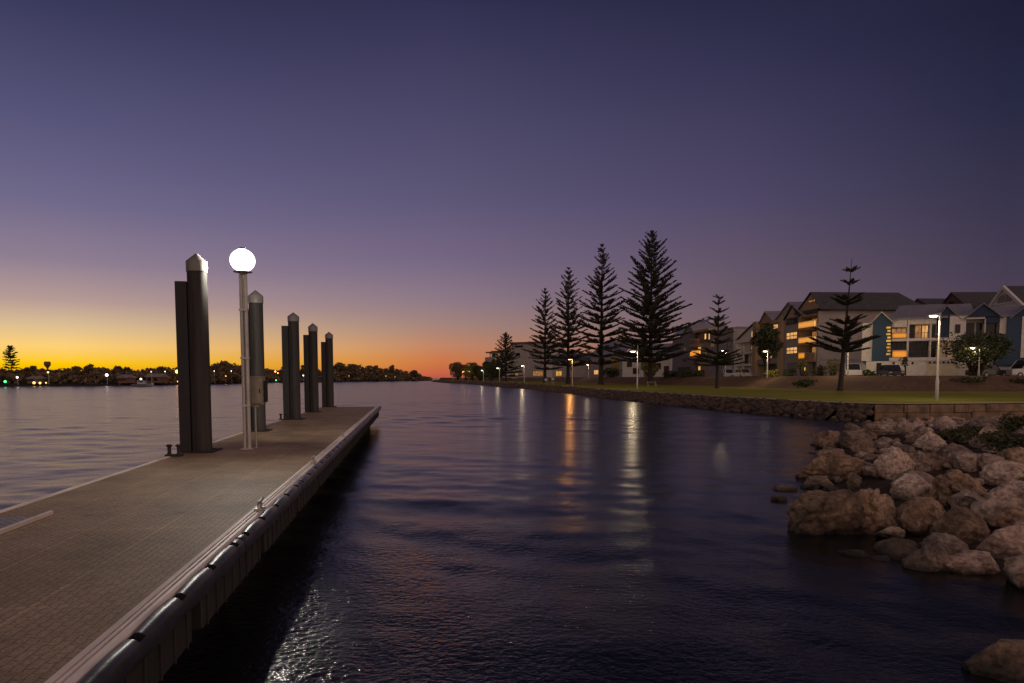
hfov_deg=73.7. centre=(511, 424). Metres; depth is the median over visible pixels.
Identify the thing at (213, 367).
tree
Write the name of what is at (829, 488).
rock
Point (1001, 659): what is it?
boulder
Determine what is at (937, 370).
street lamp
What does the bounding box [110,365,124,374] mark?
tree
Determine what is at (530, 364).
house
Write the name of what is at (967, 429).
coastal scrub
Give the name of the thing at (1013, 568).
boulder
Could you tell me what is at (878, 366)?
door
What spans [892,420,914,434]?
rock
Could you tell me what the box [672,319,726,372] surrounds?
dark gable house
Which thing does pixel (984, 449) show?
rock
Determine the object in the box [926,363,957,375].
garage door
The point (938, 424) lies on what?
rock
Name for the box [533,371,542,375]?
window
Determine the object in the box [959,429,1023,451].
coastal scrub
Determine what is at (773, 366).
window
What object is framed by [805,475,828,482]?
rock
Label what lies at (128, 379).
riverside house
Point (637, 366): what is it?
street lamp
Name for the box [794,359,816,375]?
shrub
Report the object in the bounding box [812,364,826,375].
shrub
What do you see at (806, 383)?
shrub
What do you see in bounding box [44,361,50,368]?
water tower
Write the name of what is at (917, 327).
window
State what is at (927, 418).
rock
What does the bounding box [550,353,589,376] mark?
pale hall
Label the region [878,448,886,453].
rock
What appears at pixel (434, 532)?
water
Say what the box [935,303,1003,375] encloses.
townhouse
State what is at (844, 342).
norfolk pine
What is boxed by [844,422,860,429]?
rock
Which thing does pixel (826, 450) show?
rock
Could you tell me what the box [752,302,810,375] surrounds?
apartment block
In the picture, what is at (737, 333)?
flat fronted house
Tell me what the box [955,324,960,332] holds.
window
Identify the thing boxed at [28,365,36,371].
tree
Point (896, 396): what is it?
lawn
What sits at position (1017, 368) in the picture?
parked car
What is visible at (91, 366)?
tree
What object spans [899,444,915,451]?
rock
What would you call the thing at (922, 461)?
boulder
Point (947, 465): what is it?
rock
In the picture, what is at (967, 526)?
boulder
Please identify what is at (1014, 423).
coastal scrub
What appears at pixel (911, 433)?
rock
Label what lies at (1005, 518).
boulder
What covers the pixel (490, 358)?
apartment tower
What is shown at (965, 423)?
rock
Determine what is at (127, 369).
tree
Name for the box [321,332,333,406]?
mooring pile
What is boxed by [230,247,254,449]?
dock light
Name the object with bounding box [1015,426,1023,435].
rock
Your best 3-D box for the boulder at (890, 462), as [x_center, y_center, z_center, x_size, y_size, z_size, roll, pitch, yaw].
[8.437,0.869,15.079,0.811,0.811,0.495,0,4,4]
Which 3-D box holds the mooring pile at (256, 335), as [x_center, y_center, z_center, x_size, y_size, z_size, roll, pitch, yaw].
[-7.296,-0.600,19.359,0.609,6.364,0.408,-1,4,-8]
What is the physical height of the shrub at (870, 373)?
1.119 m
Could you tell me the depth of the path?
40.58 m
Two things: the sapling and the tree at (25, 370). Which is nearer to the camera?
the sapling
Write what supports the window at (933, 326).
in the townhouse at (914, 339)
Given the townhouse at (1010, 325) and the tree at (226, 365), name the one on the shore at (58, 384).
the tree at (226, 365)
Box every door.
[678,367,689,372]
[787,362,796,375]
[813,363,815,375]
[876,363,880,375]
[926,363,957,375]
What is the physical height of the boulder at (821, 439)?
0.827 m
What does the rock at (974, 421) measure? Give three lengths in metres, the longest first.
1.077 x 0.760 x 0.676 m
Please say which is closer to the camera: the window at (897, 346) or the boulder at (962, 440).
the boulder at (962, 440)
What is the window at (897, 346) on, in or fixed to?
in the townhouse at (914, 339)
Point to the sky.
(406, 180)
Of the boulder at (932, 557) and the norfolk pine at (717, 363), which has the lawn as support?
the norfolk pine at (717, 363)
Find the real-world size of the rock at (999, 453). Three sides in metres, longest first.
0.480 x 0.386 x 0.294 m
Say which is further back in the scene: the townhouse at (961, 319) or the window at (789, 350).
the window at (789, 350)
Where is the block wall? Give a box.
[873,404,1023,420]
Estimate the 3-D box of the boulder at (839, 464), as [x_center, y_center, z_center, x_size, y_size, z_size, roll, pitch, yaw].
[7.785,1.098,16.488,1.952,0.902,1.110,1,4,11]
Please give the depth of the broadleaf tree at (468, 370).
337.91 m
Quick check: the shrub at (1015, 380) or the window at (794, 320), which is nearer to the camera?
the shrub at (1015, 380)
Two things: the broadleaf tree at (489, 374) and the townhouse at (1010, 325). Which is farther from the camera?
the broadleaf tree at (489, 374)
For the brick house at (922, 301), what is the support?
on the street
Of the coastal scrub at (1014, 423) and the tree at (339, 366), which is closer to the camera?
the coastal scrub at (1014, 423)
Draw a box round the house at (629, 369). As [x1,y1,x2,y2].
[620,343,672,376]
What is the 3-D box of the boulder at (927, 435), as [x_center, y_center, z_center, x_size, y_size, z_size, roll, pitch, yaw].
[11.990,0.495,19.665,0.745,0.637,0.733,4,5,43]
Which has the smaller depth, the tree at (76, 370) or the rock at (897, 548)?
the rock at (897, 548)
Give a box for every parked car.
[720,369,732,376]
[731,369,751,375]
[844,364,861,375]
[878,365,904,375]
[965,365,1005,375]
[1001,360,1023,375]
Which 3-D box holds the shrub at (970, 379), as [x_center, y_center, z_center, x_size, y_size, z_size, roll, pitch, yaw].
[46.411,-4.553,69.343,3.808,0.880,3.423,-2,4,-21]
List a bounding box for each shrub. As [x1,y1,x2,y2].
[603,367,621,376]
[638,362,658,376]
[662,371,684,377]
[678,369,703,377]
[764,369,778,376]
[783,369,795,375]
[791,379,818,387]
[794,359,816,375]
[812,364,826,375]
[822,359,839,375]
[862,369,877,375]
[948,376,989,382]
[1008,377,1023,383]
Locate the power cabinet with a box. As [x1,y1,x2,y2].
[245,376,267,447]
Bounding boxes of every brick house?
[915,298,945,323]
[942,292,996,308]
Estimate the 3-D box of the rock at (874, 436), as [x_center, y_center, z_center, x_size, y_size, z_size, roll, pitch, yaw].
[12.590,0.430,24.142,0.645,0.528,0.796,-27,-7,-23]
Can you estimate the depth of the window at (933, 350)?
84.52 m
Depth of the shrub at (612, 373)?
178.53 m
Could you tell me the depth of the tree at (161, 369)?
241.73 m
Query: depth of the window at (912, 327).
85.41 m
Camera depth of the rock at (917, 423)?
27.14 m
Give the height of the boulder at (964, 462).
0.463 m
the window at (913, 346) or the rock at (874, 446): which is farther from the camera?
the window at (913, 346)
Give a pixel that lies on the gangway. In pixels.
(7, 524)
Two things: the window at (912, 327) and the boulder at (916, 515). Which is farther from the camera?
the window at (912, 327)
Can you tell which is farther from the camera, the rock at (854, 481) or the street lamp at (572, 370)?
the street lamp at (572, 370)
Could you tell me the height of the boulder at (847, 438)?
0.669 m
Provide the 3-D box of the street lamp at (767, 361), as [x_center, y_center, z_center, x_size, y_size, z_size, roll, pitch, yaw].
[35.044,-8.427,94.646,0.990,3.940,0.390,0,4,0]
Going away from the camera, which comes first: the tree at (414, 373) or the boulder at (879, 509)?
the boulder at (879, 509)
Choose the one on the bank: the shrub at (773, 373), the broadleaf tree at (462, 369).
the shrub at (773, 373)
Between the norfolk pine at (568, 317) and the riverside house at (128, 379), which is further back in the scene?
the riverside house at (128, 379)
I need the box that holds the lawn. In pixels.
[446,380,1023,402]
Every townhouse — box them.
[861,304,963,375]
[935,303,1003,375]
[991,305,1023,375]
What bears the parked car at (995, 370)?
on the street
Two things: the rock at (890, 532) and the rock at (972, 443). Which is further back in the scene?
the rock at (972, 443)
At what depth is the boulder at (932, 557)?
8.45 m
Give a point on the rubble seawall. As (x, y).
(816, 410)
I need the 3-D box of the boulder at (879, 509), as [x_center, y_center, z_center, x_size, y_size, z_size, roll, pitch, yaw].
[5.577,1.478,10.662,0.923,0.997,0.522,-1,4,-16]
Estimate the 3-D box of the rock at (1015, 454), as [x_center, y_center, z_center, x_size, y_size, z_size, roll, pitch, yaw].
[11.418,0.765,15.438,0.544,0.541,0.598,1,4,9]
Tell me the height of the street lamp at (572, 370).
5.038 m
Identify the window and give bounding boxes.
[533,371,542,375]
[556,371,561,375]
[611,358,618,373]
[633,368,638,373]
[768,364,775,371]
[786,317,797,324]
[786,331,797,339]
[786,346,797,353]
[891,328,905,338]
[891,342,905,357]
[908,341,927,357]
[909,325,914,337]
[915,325,921,337]
[922,325,927,337]
[931,325,934,337]
[931,342,935,356]
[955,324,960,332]
[966,323,973,336]
[976,323,981,332]
[986,323,993,333]
[994,324,996,334]
[997,295,1003,302]
[1005,294,1011,301]
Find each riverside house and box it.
[25,376,47,382]
[116,375,136,382]
[145,374,168,382]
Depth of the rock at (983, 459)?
14.52 m
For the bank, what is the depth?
76.89 m
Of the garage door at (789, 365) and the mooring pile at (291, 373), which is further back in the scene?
the garage door at (789, 365)
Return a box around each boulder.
[786,489,867,534]
[795,452,870,479]
[813,430,840,447]
[839,430,871,448]
[856,488,896,534]
[867,421,897,435]
[874,446,915,479]
[890,471,931,500]
[895,496,945,536]
[901,542,955,571]
[911,450,934,472]
[912,431,940,447]
[927,468,987,507]
[929,505,989,544]
[944,549,1000,574]
[950,452,980,471]
[955,431,975,442]
[961,639,1023,682]
[970,480,1023,522]
[975,524,1023,558]
[979,460,1023,485]
[986,506,1023,528]
[1003,554,1023,589]
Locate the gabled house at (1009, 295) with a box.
[988,286,1023,306]
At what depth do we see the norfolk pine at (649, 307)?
127.05 m
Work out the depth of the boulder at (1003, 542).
8.71 m
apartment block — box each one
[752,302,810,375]
[777,292,920,375]
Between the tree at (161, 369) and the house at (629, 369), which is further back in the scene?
the tree at (161, 369)
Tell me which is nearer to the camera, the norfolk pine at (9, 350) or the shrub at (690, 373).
the shrub at (690, 373)
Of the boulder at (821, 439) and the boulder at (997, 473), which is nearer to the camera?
the boulder at (997, 473)
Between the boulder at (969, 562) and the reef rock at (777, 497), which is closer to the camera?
the boulder at (969, 562)
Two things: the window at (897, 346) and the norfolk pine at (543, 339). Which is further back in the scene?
the norfolk pine at (543, 339)
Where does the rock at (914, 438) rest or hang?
on the rocky shore at (883, 485)
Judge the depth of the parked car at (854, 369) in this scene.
84.55 m
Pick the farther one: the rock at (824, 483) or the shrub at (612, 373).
the shrub at (612, 373)
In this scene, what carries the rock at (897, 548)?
on the rocky shore at (883, 485)
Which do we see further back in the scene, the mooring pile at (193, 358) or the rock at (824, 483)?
the rock at (824, 483)
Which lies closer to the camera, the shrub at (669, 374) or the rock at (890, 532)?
the rock at (890, 532)
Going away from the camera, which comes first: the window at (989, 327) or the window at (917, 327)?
the window at (989, 327)
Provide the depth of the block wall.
38.57 m
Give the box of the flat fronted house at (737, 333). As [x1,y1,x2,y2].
[707,326,747,376]
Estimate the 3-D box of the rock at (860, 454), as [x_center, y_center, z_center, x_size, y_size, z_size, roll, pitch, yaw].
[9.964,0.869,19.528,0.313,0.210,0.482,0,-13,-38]
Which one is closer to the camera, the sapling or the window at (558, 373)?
the sapling
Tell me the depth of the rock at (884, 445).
20.37 m
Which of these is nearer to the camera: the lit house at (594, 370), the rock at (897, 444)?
the rock at (897, 444)
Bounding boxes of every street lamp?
[568,358,572,385]
[631,345,637,388]
[763,350,768,377]
[847,352,848,375]
[926,312,940,399]
[968,346,980,375]
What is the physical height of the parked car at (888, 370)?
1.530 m
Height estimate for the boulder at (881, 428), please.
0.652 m
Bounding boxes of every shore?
[0,380,432,385]
[834,425,1004,574]
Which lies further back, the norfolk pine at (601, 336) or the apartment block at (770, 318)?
the norfolk pine at (601, 336)
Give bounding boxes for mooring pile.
[174,253,212,450]
[243,290,265,430]
[281,312,300,418]
[303,323,318,411]
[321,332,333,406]
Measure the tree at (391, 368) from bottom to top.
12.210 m
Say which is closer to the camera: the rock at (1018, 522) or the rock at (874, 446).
the rock at (1018, 522)
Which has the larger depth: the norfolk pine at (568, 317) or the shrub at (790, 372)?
the norfolk pine at (568, 317)
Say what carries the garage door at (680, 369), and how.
in the dark gable house at (680, 363)
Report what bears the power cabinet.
on the floating pontoon
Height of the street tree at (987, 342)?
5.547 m
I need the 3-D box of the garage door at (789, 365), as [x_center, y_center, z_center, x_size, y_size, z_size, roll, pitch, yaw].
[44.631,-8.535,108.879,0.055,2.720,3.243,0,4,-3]
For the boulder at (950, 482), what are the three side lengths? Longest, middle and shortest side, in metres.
1.073 x 0.751 x 0.734 m
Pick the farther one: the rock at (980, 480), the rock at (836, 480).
the rock at (836, 480)
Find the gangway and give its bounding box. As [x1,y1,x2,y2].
[0,510,52,534]
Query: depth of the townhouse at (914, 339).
84.78 m
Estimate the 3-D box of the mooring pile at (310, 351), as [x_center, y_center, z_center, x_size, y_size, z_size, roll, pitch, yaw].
[-8.844,-1.310,30.176,0.609,6.310,0.408,-1,4,-8]
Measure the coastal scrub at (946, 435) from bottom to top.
0.310 m
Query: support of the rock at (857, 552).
on the rocky shore at (883, 485)
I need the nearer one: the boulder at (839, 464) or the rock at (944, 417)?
the boulder at (839, 464)
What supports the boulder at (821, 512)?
on the rocky shore at (883, 485)
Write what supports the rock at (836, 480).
on the rocky shore at (883, 485)
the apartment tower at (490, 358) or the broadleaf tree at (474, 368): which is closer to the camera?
the broadleaf tree at (474, 368)
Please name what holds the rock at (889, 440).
on the rocky shore at (883, 485)
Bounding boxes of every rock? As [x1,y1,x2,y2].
[771,494,787,500]
[772,485,797,490]
[800,482,819,488]
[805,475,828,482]
[815,447,844,457]
[818,480,834,487]
[822,485,839,491]
[823,442,836,448]
[830,476,842,483]
[837,549,869,556]
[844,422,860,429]
[846,473,861,488]
[849,439,874,452]
[853,451,867,457]
[859,464,880,477]
[860,420,870,425]
[860,423,871,429]
[863,453,874,459]
[864,431,877,440]
[865,447,877,452]
[872,440,889,449]
[872,454,879,460]
[874,441,888,448]
[874,526,905,538]
[874,537,919,560]
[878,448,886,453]
[879,437,895,445]
[880,443,893,448]
[890,469,933,484]
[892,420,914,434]
[893,441,901,446]
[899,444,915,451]
[904,431,926,441]
[904,432,917,436]
[906,417,924,423]
[906,451,950,470]
[912,420,924,427]
[912,426,928,433]
[917,532,968,549]
[921,436,946,452]
[922,417,933,421]
[933,418,951,429]
[936,443,972,462]
[939,416,953,422]
[941,421,955,427]
[941,463,951,468]
[948,489,981,509]
[957,420,969,425]
[967,416,1003,427]
[969,426,1000,450]
[975,422,995,429]
[975,478,983,485]
[977,453,1004,469]
[981,447,994,452]
[997,447,1009,456]
[1001,447,1023,461]
[1011,521,1023,524]
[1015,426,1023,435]
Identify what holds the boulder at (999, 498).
on the rocky shore at (883, 485)
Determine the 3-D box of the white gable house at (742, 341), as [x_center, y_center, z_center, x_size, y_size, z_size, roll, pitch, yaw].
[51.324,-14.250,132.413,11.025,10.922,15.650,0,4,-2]
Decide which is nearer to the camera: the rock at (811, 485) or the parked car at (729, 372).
the rock at (811, 485)
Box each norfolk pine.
[2,345,19,372]
[488,332,522,381]
[521,288,564,382]
[545,267,591,383]
[571,244,630,384]
[602,230,704,384]
[686,294,749,387]
[806,261,880,390]
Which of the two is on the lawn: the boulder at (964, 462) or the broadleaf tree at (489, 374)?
the broadleaf tree at (489, 374)
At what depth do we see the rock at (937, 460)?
15.42 m
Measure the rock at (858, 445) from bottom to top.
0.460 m
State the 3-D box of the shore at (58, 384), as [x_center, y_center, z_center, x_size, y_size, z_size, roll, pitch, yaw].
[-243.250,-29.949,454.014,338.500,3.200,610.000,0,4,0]
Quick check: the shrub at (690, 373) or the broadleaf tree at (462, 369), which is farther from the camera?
the broadleaf tree at (462, 369)
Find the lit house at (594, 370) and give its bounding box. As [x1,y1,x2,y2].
[587,339,638,376]
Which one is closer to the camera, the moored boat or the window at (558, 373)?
the moored boat
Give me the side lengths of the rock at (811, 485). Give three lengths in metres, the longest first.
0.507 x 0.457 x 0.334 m
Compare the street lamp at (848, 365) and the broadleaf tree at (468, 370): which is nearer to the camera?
the street lamp at (848, 365)
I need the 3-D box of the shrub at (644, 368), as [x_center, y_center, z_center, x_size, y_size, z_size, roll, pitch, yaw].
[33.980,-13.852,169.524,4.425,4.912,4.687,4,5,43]
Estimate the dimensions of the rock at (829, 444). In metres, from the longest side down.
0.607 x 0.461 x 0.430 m
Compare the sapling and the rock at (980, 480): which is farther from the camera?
the sapling
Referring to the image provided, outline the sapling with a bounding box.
[898,357,908,375]
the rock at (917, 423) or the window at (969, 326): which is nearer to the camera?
the rock at (917, 423)
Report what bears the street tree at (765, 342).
on the verge
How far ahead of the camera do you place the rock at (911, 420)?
28.75 m
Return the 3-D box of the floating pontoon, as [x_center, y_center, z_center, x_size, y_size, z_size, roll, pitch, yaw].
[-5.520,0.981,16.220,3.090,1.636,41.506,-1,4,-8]
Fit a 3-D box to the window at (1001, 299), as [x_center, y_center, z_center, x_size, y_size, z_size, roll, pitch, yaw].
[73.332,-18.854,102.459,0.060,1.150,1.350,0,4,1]
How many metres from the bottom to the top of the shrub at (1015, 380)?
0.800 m
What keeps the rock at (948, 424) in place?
on the rocky shore at (883, 485)
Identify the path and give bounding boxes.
[531,384,1023,403]
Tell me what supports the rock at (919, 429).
on the rocky shore at (883, 485)
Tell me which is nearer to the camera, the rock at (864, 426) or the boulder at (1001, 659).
the boulder at (1001, 659)
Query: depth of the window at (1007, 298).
101.01 m
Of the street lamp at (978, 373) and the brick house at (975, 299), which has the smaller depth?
the street lamp at (978, 373)
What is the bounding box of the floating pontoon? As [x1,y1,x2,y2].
[0,404,380,682]
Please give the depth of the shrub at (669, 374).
138.73 m
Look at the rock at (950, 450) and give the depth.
16.45 m
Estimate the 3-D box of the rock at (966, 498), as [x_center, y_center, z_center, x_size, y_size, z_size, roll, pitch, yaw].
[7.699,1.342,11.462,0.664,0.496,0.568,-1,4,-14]
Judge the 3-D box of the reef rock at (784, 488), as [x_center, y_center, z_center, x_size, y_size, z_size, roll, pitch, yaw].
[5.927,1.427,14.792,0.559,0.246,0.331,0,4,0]
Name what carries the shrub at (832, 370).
on the street
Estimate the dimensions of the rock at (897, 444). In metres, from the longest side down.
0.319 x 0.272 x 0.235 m
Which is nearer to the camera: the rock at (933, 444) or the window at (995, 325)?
the rock at (933, 444)
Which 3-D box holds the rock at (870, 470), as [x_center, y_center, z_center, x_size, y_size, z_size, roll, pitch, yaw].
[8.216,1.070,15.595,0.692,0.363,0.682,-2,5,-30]
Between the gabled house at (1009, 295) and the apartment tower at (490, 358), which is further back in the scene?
the apartment tower at (490, 358)
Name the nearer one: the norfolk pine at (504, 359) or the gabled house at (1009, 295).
the gabled house at (1009, 295)
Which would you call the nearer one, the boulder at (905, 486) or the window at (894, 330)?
the boulder at (905, 486)
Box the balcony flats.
[689,328,719,376]
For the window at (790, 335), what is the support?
in the apartment block at (796, 332)
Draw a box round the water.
[0,378,1023,682]
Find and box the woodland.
[0,362,432,384]
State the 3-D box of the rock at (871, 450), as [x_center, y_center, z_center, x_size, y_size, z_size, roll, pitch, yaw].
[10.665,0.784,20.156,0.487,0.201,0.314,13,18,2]
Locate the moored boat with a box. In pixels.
[131,380,153,386]
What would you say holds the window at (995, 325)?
in the townhouse at (961, 319)
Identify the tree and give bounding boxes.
[22,367,29,374]
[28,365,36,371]
[70,366,82,374]
[83,364,93,372]
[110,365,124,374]
[123,367,131,373]
[155,366,166,373]
[210,365,219,372]
[219,360,232,371]
[333,362,343,371]
[369,365,379,377]
[388,365,394,372]
[411,370,418,376]
[449,362,461,379]
[458,365,470,379]
[463,362,477,380]
[472,365,486,380]
[475,359,502,380]
[750,325,783,375]
[931,330,1014,375]
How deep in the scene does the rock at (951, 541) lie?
9.04 m
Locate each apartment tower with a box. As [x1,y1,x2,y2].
[485,351,511,378]
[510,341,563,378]
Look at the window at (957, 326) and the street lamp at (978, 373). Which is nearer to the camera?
the street lamp at (978, 373)
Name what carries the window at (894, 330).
in the townhouse at (914, 339)
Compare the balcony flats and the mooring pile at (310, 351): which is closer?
the mooring pile at (310, 351)
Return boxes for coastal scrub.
[921,430,969,440]
[943,425,983,436]
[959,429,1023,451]
[995,412,1023,431]
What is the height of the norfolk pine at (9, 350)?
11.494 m
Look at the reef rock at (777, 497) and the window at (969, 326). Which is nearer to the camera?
the reef rock at (777, 497)
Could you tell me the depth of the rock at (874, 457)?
18.12 m
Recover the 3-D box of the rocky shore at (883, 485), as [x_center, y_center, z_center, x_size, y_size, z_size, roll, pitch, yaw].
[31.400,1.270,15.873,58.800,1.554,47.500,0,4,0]
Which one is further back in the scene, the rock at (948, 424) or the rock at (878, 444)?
the rock at (948, 424)
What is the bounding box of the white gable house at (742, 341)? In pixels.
[734,323,767,372]
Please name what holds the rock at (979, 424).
on the rocky shore at (883, 485)
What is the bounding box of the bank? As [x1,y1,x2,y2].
[439,376,1023,391]
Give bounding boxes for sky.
[0,0,1023,377]
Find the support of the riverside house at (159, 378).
on the shore at (58, 384)
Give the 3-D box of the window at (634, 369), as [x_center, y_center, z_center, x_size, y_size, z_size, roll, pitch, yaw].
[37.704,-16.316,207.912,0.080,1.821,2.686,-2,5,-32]
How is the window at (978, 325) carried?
in the townhouse at (961, 319)
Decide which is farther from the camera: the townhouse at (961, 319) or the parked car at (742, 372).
the parked car at (742, 372)
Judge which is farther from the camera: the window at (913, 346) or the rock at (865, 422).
the window at (913, 346)
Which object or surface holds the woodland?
on the shore at (58, 384)
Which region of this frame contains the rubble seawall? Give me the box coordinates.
[431,380,873,420]
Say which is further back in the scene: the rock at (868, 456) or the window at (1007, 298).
the window at (1007, 298)
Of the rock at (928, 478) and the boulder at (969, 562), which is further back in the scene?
the rock at (928, 478)
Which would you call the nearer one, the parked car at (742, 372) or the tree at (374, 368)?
the parked car at (742, 372)
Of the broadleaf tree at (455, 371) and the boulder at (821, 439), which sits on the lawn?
the broadleaf tree at (455, 371)
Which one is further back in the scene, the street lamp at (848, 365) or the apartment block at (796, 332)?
the apartment block at (796, 332)
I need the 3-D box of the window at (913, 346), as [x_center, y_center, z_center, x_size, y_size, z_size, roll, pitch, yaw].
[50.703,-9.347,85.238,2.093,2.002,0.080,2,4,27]
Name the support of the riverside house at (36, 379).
on the shore at (58, 384)
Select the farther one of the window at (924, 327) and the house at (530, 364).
the house at (530, 364)

